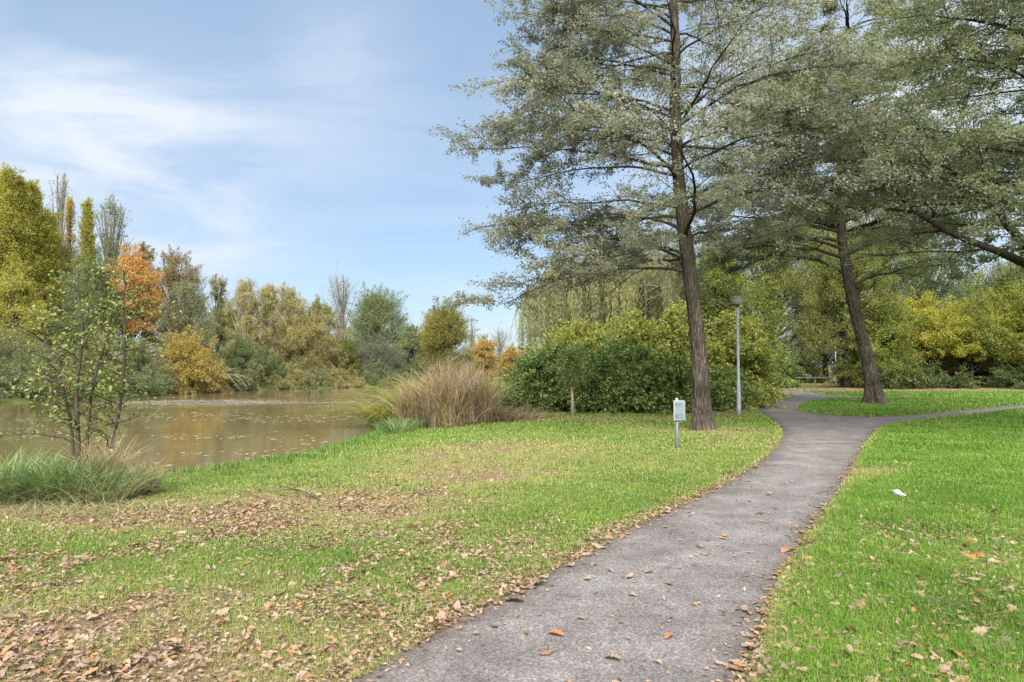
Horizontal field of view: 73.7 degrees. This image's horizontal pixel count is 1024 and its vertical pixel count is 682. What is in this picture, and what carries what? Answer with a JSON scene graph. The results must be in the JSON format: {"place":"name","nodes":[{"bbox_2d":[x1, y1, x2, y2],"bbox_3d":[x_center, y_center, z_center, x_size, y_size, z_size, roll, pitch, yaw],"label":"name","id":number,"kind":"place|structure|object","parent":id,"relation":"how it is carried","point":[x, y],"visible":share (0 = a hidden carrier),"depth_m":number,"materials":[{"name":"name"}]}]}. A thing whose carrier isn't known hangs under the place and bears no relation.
{"place":"outdoors","nodes":[
{"label":"outdoors","id":0,"kind":"place"},
{"bbox_2d":[0,386,407,474],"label":"water","id":1,"kind":"structure","parent":0,"point":[211,429],"depth_m":23.37,"materials":[{"name":"liquid"}]},
{"bbox_2d":[6,389,383,466],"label":"floating leaves","id":2,"kind":"object","parent":1,"relation":"on","point":[206,402],"visible":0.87,"depth_m":38.40,"materials":[{"name":"beige plant"}]},
{"bbox_2d":[153,424,425,474],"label":"bank grass","id":3,"kind":"structure","parent":0,"point":[374,434],"depth_m":13.34,"materials":[{"name":"plant"}]},
{"bbox_2d":[293,376,515,410],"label":"arching grass","id":4,"kind":"structure","parent":0,"point":[387,400],"depth_m":23.68,"materials":[{"name":"plant"}]},
{"bbox_2d":[0,368,1023,681],"bbox_3d":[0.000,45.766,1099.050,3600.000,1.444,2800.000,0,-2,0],"label":"ground","id":5,"kind":"structure","parent":0,"point":[82,622],"depth_m":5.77,"materials":[{"name":"plant"}]},
{"bbox_2d":[0,258,54,377],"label":"broadleaf tree","id":6,"kind":"object","parent":5,"relation":"on","point":[20,285],"visible":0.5,"depth_m":48.11,"materials":[{"name":"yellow plant"}]},
{"bbox_2d":[0,326,58,401],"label":"willow shrub","id":7,"kind":"object","parent":5,"relation":"on","point":[8,347],"visible":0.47,"depth_m":41.92,"materials":[{"name":"green plant"}]},
{"bbox_2d":[0,161,61,368],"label":"poplar tree","id":8,"kind":"object","parent":5,"relation":"on","point":[10,227],"visible":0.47,"depth_m":50.94,"materials":[{"name":"yellow plant"}]},
{"bbox_2d":[4,175,57,345],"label":"poplar tree","id":9,"kind":"object","parent":5,"relation":"on","point":[26,196],"visible":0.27,"depth_m":52.23,"materials":[{"name":"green plant"}]},
{"bbox_2d":[0,350,67,401],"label":"waterside bush","id":10,"kind":"object","parent":5,"relation":"on","point":[18,383],"visible":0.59,"depth_m":40.52,"materials":[{"name":"green plant"}]},
{"bbox_2d":[17,178,70,349],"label":"poplar tree","id":11,"kind":"object","parent":5,"relation":"on","point":[38,214],"visible":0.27,"depth_m":53.12,"materials":[{"name":"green plant"}]},
{"bbox_2d":[17,334,96,391],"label":"willow shrub","id":12,"kind":"object","parent":5,"relation":"on","point":[60,361],"visible":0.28,"depth_m":44.63,"materials":[{"name":"green plant"}]},
{"bbox_2d":[38,207,77,351],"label":"poplar tree","id":13,"kind":"object","parent":5,"relation":"on","point":[52,243],"visible":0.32,"depth_m":54.16,"materials":[{"name":"green plant"}]},
{"bbox_2d":[42,170,78,276],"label":"bare tree","id":14,"kind":"object","parent":5,"relation":"on","point":[61,204],"visible":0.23,"depth_m":64.44,"materials":[{"name":"grey plant"}]},
{"bbox_2d":[0,440,127,505],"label":"sedge tussock","id":15,"kind":"object","parent":5,"relation":"on","point":[3,491],"visible":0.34,"depth_m":8.01,"materials":[{"name":"plant"}]},
{"bbox_2d":[59,196,79,353],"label":"poplar tree","id":16,"kind":"object","parent":5,"relation":"on","point":[69,224],"visible":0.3,"depth_m":60.34,"materials":[{"name":"brown plant"}]},
{"bbox_2d":[35,364,104,398],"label":"waterside bush","id":17,"kind":"object","parent":5,"relation":"on","point":[67,387],"visible":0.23,"depth_m":42.92,"materials":[{"name":"green plant"}]},
{"bbox_2d":[0,439,169,507],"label":"sedge tussock","id":18,"kind":"object","parent":5,"relation":"on","point":[39,486],"visible":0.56,"depth_m":7.88,"materials":[{"name":"plant"}]},
{"bbox_2d":[42,246,131,364],"bbox_3d":[-31.738,-1.424,51.445,6.100,10.986,6.711,-1,-2,13],"label":"broadleaf tree","id":19,"kind":"object","parent":5,"relation":"on","point":[102,281],"visible":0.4,"depth_m":50.55,"materials":[{"name":"green plant"}]},
{"bbox_2d":[56,223,118,347],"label":"broadleaf tree","id":20,"kind":"object","parent":5,"relation":"on","point":[64,252],"visible":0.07,"depth_m":58.17,"materials":[{"name":"green plant"}]},
{"bbox_2d":[63,196,112,359],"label":"poplar tree","id":21,"kind":"object","parent":5,"relation":"on","point":[87,236],"visible":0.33,"depth_m":58.18,"materials":[{"name":"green plant"}]},
{"bbox_2d":[0,254,183,471],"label":"alder sapling","id":22,"kind":"object","parent":5,"relation":"on","point":[76,388],"visible":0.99,"depth_m":8.73,"materials":[{"name":"green plant"}]},
{"bbox_2d":[5,461,179,505],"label":"sedge tussock","id":23,"kind":"object","parent":5,"relation":"on","point":[116,491],"visible":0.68,"depth_m":7.92,"materials":[{"name":"plant"}]},
{"bbox_2d":[66,327,133,390],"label":"bank shrub","id":24,"kind":"object","parent":5,"relation":"on","point":[90,352],"visible":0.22,"depth_m":47.52,"materials":[{"name":"green plant"}]},
{"bbox_2d":[5,423,210,499],"bbox_3d":[-5.210,1.462,8.449,2.863,1.052,3.088,0,-2,0],"label":"dry grass tuft","id":25,"kind":"object","parent":5,"relation":"on","point":[103,453],"visible":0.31,"depth_m":8.56,"materials":[{"name":"plant"}]},
{"bbox_2d":[75,194,145,339],"bbox_3d":[-35.618,-4.590,60.234,5.467,17.194,5.034,0,-2,0],"label":"airy tree","id":26,"kind":"object","parent":5,"relation":"on","point":[110,247],"visible":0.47,"depth_m":60.34,"materials":[{"name":"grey plant"}]},
{"bbox_2d":[0,491,250,523],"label":"flattened grass","id":27,"kind":"structure","parent":5,"relation":"on","point":[63,509],"depth_m":7.46,"materials":[{"name":"plant"}]},
{"bbox_2d":[79,244,172,348],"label":"orange maple","id":28,"kind":"object","parent":5,"relation":"on","point":[130,263],"visible":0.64,"depth_m":52.90,"materials":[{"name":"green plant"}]},
{"bbox_2d":[108,450,173,495],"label":"dry grass tuft","id":29,"kind":"object","parent":5,"relation":"on","point":[157,482],"visible":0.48,"depth_m":8.53,"materials":[{"name":"plant"}]},
{"bbox_2d":[121,241,160,366],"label":"broadleaf tree","id":30,"kind":"object","parent":5,"relation":"on","point":[143,248],"visible":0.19,"depth_m":66.23,"materials":[{"name":"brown plant"}]},
{"bbox_2d":[113,336,172,391],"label":"bank shrub","id":31,"kind":"object","parent":5,"relation":"on","point":[146,359],"visible":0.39,"depth_m":50.34,"materials":[{"name":"green plant"}]},
{"bbox_2d":[114,362,173,396],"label":"waterside bush","id":32,"kind":"object","parent":5,"relation":"on","point":[136,387],"visible":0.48,"depth_m":48.27,"materials":[{"name":"green plant"}]},
{"bbox_2d":[136,361,179,395],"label":"waterside bush","id":33,"kind":"object","parent":5,"relation":"on","point":[166,390],"visible":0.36,"depth_m":50.43,"materials":[{"name":"green plant"}]},
{"bbox_2d":[133,244,223,363],"bbox_3d":[-31.441,-2.519,63.557,7.183,13.342,6.420,0,-2,0],"label":"broadleaf tree","id":34,"kind":"object","parent":5,"relation":"on","point":[171,273],"visible":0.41,"depth_m":62.64,"materials":[{"name":"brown plant"}]},
{"bbox_2d":[157,359,202,394],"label":"waterside bush","id":35,"kind":"object","parent":5,"relation":"on","point":[191,390],"visible":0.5,"depth_m":52.51,"materials":[{"name":"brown plant"}]},
{"bbox_2d":[138,270,230,382],"bbox_3d":[-27.534,-0.266,57.828,6.118,11.539,7.095,-1,-3,28],"label":"broadleaf tree","id":36,"kind":"object","parent":5,"relation":"on","point":[192,314],"visible":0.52,"depth_m":57.65,"materials":[{"name":"green plant"}]},
{"bbox_2d":[146,322,238,394],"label":"yellow shrub","id":37,"kind":"object","parent":5,"relation":"on","point":[188,348],"visible":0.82,"depth_m":53.46,"materials":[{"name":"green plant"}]},
{"bbox_2d":[200,273,237,371],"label":"broadleaf tree","id":38,"kind":"object","parent":5,"relation":"on","point":[219,308],"visible":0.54,"depth_m":70.00,"materials":[{"name":"green plant"}]},
{"bbox_2d":[221,364,257,390],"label":"waterside bush","id":39,"kind":"object","parent":5,"relation":"on","point":[234,386],"visible":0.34,"depth_m":60.00,"materials":[{"name":"green plant"}]},
{"bbox_2d":[222,275,270,357],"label":"birch tree","id":40,"kind":"object","parent":5,"relation":"on","point":[245,300],"visible":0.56,"depth_m":65.78,"materials":[{"name":"green plant"}]},
{"bbox_2d":[219,331,277,386],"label":"dark shrub","id":41,"kind":"object","parent":5,"relation":"on","point":[241,352],"visible":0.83,"depth_m":62.30,"materials":[{"name":"green plant"}]},
{"bbox_2d":[244,280,299,363],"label":"birch tree","id":42,"kind":"object","parent":5,"relation":"on","point":[270,309],"visible":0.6,"depth_m":67.70,"materials":[{"name":"green plant"}]},
{"bbox_2d":[256,352,301,387],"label":"dark shrub","id":43,"kind":"object","parent":5,"relation":"on","point":[279,369],"visible":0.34,"depth_m":65.53,"materials":[{"name":"green plant"}]},
{"bbox_2d":[273,280,312,371],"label":"birch tree","id":44,"kind":"object","parent":5,"relation":"on","point":[287,296],"visible":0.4,"depth_m":70.66,"materials":[{"name":"green plant"}]},
{"bbox_2d":[282,362,315,388],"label":"waterside bush","id":45,"kind":"object","parent":5,"relation":"on","point":[296,378],"visible":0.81,"depth_m":66.00,"materials":[{"name":"yellow plant"}]},
{"bbox_2d":[261,298,350,383],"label":"broadleaf tree","id":46,"kind":"object","parent":5,"relation":"on","point":[310,327],"visible":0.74,"depth_m":69.15,"materials":[{"name":"green plant"}]},
{"bbox_2d":[301,363,336,387],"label":"waterside bush","id":47,"kind":"object","parent":5,"relation":"on","point":[318,379],"visible":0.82,"depth_m":68.08,"materials":[{"name":"green plant"}]},
{"bbox_2d":[308,293,345,356],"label":"broadleaf tree","id":48,"kind":"object","parent":5,"relation":"on","point":[318,306],"visible":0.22,"depth_m":81.90,"materials":[{"name":"green plant"}]},
{"bbox_2d":[315,342,353,378],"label":"bank shrub","id":49,"kind":"object","parent":5,"relation":"on","point":[336,360],"visible":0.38,"depth_m":72.80,"materials":[{"name":"green plant"}]},
{"bbox_2d":[317,364,351,387],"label":"waterside bush","id":50,"kind":"object","parent":5,"relation":"on","point":[336,380],"visible":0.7,"depth_m":69.79,"materials":[{"name":"yellow plant"}]},
{"bbox_2d":[324,261,361,349],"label":"bare tree","id":51,"kind":"object","parent":5,"relation":"on","point":[342,303],"visible":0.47,"depth_m":88.01,"materials":[{"name":"grey plant"}]},
{"bbox_2d":[338,338,361,375],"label":"tree","id":52,"kind":"object","parent":5,"relation":"on","point":[345,345],"visible":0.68,"depth_m":74.58,"materials":[{"name":"green plant"}]},
{"bbox_2d":[295,396,423,428],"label":"arching grass","id":53,"kind":"structure","parent":5,"relation":"on","point":[371,413],"depth_m":22.58,"materials":[{"name":"plant"}]},
{"bbox_2d":[327,281,411,375],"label":"broadleaf tree","id":54,"kind":"object","parent":5,"relation":"on","point":[376,311],"visible":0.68,"depth_m":80.55,"materials":[{"name":"green plant"}]},
{"bbox_2d":[360,358,392,386],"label":"waterside bush","id":55,"kind":"object","parent":5,"relation":"on","point":[373,370],"visible":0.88,"depth_m":73.51,"materials":[{"name":"green plant"}]},
{"bbox_2d":[346,327,415,381],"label":"grey willow","id":56,"kind":"object","parent":5,"relation":"on","point":[370,352],"visible":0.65,"depth_m":75.50,"materials":[{"name":"green plant"}]},
{"bbox_2d":[362,415,426,433],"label":"rush tuft","id":57,"kind":"object","parent":5,"relation":"on","point":[401,428],"visible":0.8,"depth_m":18.68,"materials":[{"name":"plant"}]},
{"bbox_2d":[361,363,450,424],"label":"reed clump","id":58,"kind":"object","parent":5,"relation":"on","point":[409,405],"visible":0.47,"depth_m":20.82,"materials":[{"name":"plant"}]},
{"bbox_2d":[388,322,427,380],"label":"broadleaf tree","id":59,"kind":"object","parent":5,"relation":"on","point":[408,338],"visible":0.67,"depth_m":79.22,"materials":[{"name":"green plant"}]},
{"bbox_2d":[379,347,516,414],"bbox_3d":[-1.918,1.338,21.950,5.770,2.596,6.345,1,-3,-26],"label":"reed clump","id":60,"kind":"object","parent":5,"relation":"on","point":[447,368],"visible":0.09,"depth_m":22.06,"materials":[{"name":"plant"}]},
{"bbox_2d":[413,295,485,381],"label":"broadleaf tree","id":61,"kind":"object","parent":5,"relation":"on","point":[445,327],"visible":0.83,"depth_m":63.08,"materials":[{"name":"green plant"}]},
{"bbox_2d":[369,354,532,427],"bbox_3d":[-1.534,1.432,20.106,5.558,2.298,6.006,-1,-3,32],"label":"reed clump","id":62,"kind":"object","parent":5,"relation":"on","point":[441,413],"visible":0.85,"depth_m":20.00,"materials":[{"name":"plant"}]},
{"bbox_2d":[400,358,523,424],"bbox_3d":[-1.287,1.463,20.878,5.070,2.179,5.408,2,-3,-35],"label":"reed clump","id":63,"kind":"object","parent":5,"relation":"on","point":[483,402],"visible":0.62,"depth_m":20.31,"materials":[{"name":"plant"}]},
{"bbox_2d":[470,333,501,380],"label":"orange tree","id":64,"kind":"object","parent":5,"relation":"on","point":[485,345],"visible":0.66,"depth_m":83.34,"materials":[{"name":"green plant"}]},
{"bbox_2d":[455,399,561,422],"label":"reed clump","id":65,"kind":"object","parent":5,"relation":"on","point":[504,414],"visible":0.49,"depth_m":20.63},
{"bbox_2d":[491,343,527,380],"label":"orange tree","id":66,"kind":"object","parent":5,"relation":"on","point":[508,357],"visible":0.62,"depth_m":77.36,"materials":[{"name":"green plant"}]},
{"bbox_2d":[0,387,1023,681],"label":"leaf litter","id":67,"kind":"object","parent":5,"relation":"on","point":[244,633],"visible":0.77,"depth_m":4.94,"materials":[{"name":"plant"}]},
{"bbox_2d":[494,348,575,412],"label":"bramble bush","id":68,"kind":"object","parent":5,"relation":"on","point":[530,391],"visible":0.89,"depth_m":24.48,"materials":[{"name":"green plant"}]},
{"bbox_2d":[518,335,584,410],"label":"hazel shrub","id":69,"kind":"object","parent":5,"relation":"on","point":[554,346],"visible":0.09,"depth_m":25.94,"materials":[{"name":"green plant"}]},
{"bbox_2d":[516,313,615,363],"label":"elder shrub","id":70,"kind":"object","parent":5,"relation":"on","point":[571,334],"visible":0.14,"depth_m":27.40,"materials":[{"name":"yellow plant"}]},
{"bbox_2d":[547,342,588,415],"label":"young tree","id":71,"kind":"object","parent":5,"relation":"on","point":[569,358],"visible":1,"depth_m":22.48,"materials":[{"name":"green plant"}]},
{"bbox_2d":[546,350,641,413],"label":"laurel bush","id":72,"kind":"object","parent":5,"relation":"on","point":[590,395],"visible":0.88,"depth_m":24.10,"materials":[{"name":"green plant"}]},
{"bbox_2d":[509,249,685,359],"bbox_3d":[4.820,-0.846,35.325,10.135,7.873,9.509,0,-2,0],"label":"weeping willow","id":73,"kind":"object","parent":5,"relation":"on","point":[652,293],"visible":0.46,"depth_m":32.68,"materials":[{"name":"green plant"}]},
{"bbox_2d":[588,328,636,379],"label":"hazel shrub","id":74,"kind":"object","parent":5,"relation":"on","point":[618,349],"visible":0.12,"depth_m":25.89,"materials":[{"name":"green plant"}]},
{"bbox_2d":[592,305,673,365],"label":"elder shrub","id":75,"kind":"object","parent":5,"relation":"on","point":[637,326],"visible":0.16,"depth_m":27.72,"materials":[{"name":"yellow plant"}]},
{"bbox_2d":[606,341,677,413],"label":"laurel bush","id":76,"kind":"object","parent":5,"relation":"on","point":[641,376],"visible":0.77,"depth_m":23.89,"materials":[{"name":"green plant"}]},
{"bbox_2d":[644,351,713,414],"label":"laurel bush","id":77,"kind":"object","parent":5,"relation":"on","point":[678,378],"visible":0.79,"depth_m":23.57,"materials":[{"name":"green plant"}]},
{"bbox_2d":[673,398,684,447],"bbox_3d":[3.266,1.675,13.397,0.239,1.112,0.114,0,-2,-10],"label":"sign post","id":78,"kind":"object","parent":5,"relation":"on","point":[678,409],"visible":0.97,"depth_m":13.37,"materials":[{"name":"metal"}]},
{"bbox_2d":[646,297,760,384],"bbox_3d":[6.939,0.925,28.631,4.968,5.687,5.194,1,-2,-23],"label":"elder shrub","id":79,"kind":"object","parent":5,"relation":"on","point":[675,325],"visible":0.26,"depth_m":28.08,"materials":[{"name":"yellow plant"}]},
{"bbox_2d":[422,0,1000,430],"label":"alder tree","id":80,"kind":"object","parent":5,"relation":"on","point":[582,115],"visible":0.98,"depth_m":16.72,"materials":[{"name":"green plant"}]},
{"bbox_2d":[672,242,799,376],"bbox_3d":[14.735,-1.416,47.194,9.782,12.255,8.463,0,-2,0],"label":"park tree","id":81,"kind":"object","parent":5,"relation":"on","point":[727,288],"visible":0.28,"depth_m":45.73,"materials":[{"name":"green plant"}]},
{"bbox_2d":[730,296,744,414],"bbox_3d":[7.709,0.551,23.269,0.516,4.140,0.516,0,-2,0],"label":"street lamp","id":82,"kind":"object","parent":5,"relation":"on","point":[737,301],"visible":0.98,"depth_m":23.22,"materials":[{"name":"metal"}]},
{"bbox_2d":[708,362,771,411],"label":"bramble bush","id":83,"kind":"object","parent":5,"relation":"on","point":[723,394],"visible":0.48,"depth_m":25.55,"materials":[{"name":"green plant"}]},
{"bbox_2d":[705,304,794,407],"bbox_3d":[9.436,0.978,28.267,4.278,5.333,4.526,0,-2,0],"label":"elder shrub","id":84,"kind":"object","parent":5,"relation":"on","point":[756,355],"visible":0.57,"depth_m":27.63,"materials":[{"name":"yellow plant"}]},
{"bbox_2d":[733,212,835,382],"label":"park tree","id":85,"kind":"object","parent":5,"relation":"on","point":[773,281],"visible":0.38,"depth_m":68.32,"materials":[{"name":"green plant"}]},
{"bbox_2d":[768,344,810,387],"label":"hedge bush","id":86,"kind":"object","parent":5,"relation":"on","point":[787,371],"visible":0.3,"depth_m":54.61,"materials":[{"name":"green plant"}]},
{"bbox_2d":[791,352,837,382],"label":"hedge bush","id":87,"kind":"object","parent":5,"relation":"on","point":[818,380],"visible":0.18,"depth_m":70.69,"materials":[{"name":"green plant"}]},
{"bbox_2d":[779,197,874,382],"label":"park tree","id":88,"kind":"object","parent":5,"relation":"on","point":[828,359],"visible":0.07,"depth_m":71.34,"materials":[{"name":"green plant"}]},
{"bbox_2d":[648,0,1023,403],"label":"alder tree","id":89,"kind":"object","parent":5,"relation":"on","point":[873,391],"visible":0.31,"depth_m":29.70,"materials":[{"name":"green plant"}]},
{"bbox_2d":[798,221,910,387],"bbox_3d":[26.439,-2.880,53.600,7.640,13.231,8.154,2,-3,-42],"label":"park tree","id":90,"kind":"object","parent":5,"relation":"on","point":[839,325],"visible":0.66,"depth_m":53.16,"materials":[{"name":"green plant"}]},
{"bbox_2d":[822,290,931,389],"bbox_3d":[28.844,0.905,54.129,7.518,9.694,8.912,-1,-3,30],"label":"hazel shrub","id":91,"kind":"object","parent":5,"relation":"on","point":[896,335],"visible":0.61,"depth_m":52.48,"materials":[{"name":"green plant"}]},
{"bbox_2d":[817,212,948,357],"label":"park tree","id":92,"kind":"object","parent":5,"relation":"on","point":[885,265],"visible":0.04,"depth_m":65.10,"materials":[{"name":"green plant"}]},
{"bbox_2d":[837,350,942,389],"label":"hedge bush","id":93,"kind":"object","parent":5,"relation":"on","point":[916,378],"visible":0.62,"depth_m":50.92,"materials":[{"name":"green plant"}]},
{"bbox_2d":[764,0,1023,301],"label":"alder tree","id":94,"kind":"object","parent":5,"relation":"on","point":[993,141],"visible":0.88,"depth_m":16.17,"materials":[{"name":"green plant"}]},
{"bbox_2d":[876,226,983,381],"bbox_3d":[37.372,-3.494,60.625,9.551,15.081,9.038,0,-2,0],"label":"park tree","id":95,"kind":"object","parent":5,"relation":"on","point":[917,281],"visible":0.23,"depth_m":59.27,"materials":[{"name":"green plant"}]},
{"bbox_2d":[894,285,998,386],"bbox_3d":[33.876,-0.362,55.350,9.534,8.349,8.307,1,-3,-27],"label":"maple shrub","id":96,"kind":"object","parent":5,"relation":"on","point":[939,320],"visible":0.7,"depth_m":53.53,"materials":[{"name":"yellow plant"}]},
{"bbox_2d":[923,366,982,388],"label":"hedge bush","id":97,"kind":"object","parent":5,"relation":"on","point":[958,381],"visible":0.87,"depth_m":51.76,"materials":[{"name":"green plant"}]},
{"bbox_2d":[922,291,1023,387],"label":"hazel shrub","id":98,"kind":"object","parent":5,"relation":"on","point":[970,308],"visible":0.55,"depth_m":53.42,"materials":[{"name":"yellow plant"}]},
{"bbox_2d":[936,265,1019,379],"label":"park tree","id":99,"kind":"object","parent":5,"relation":"on","point":[982,275],"visible":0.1,"depth_m":63.30,"materials":[{"name":"green plant"}]},
{"bbox_2d":[944,361,1018,385],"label":"understory bush","id":100,"kind":"object","parent":5,"relation":"on","point":[977,373],"visible":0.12,"depth_m":59.24,"materials":[{"name":"green plant"}]},
{"bbox_2d":[961,279,1023,374],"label":"hazel shrub","id":101,"kind":"object","parent":5,"relation":"on","point":[1014,302],"visible":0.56,"depth_m":53.68,"materials":[{"name":"green plant"}]},
{"bbox_2d":[973,250,1023,301],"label":"park tree","id":102,"kind":"object","parent":5,"relation":"on","point":[1009,271],"visible":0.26,"depth_m":62.12,"materials":[{"name":"green plant"}]},
{"bbox_2d":[978,361,1023,389],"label":"hedge bush","id":103,"kind":"object","parent":5,"relation":"on","point":[1015,380],"visible":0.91,"depth_m":52.42,"materials":[{"name":"green plant"}]},
{"bbox_2d":[0,0,1023,367],"label":"sky","id":104,"kind":"structure","parent":0,"point":[264,141],"materials":[{"name":"blue"}]},
{"bbox_2d":[345,385,1023,681],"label":"path","id":105,"kind":"structure","parent":0,"point":[820,454],"depth_m":4.84,"materials":[{"name":"asphalt"}]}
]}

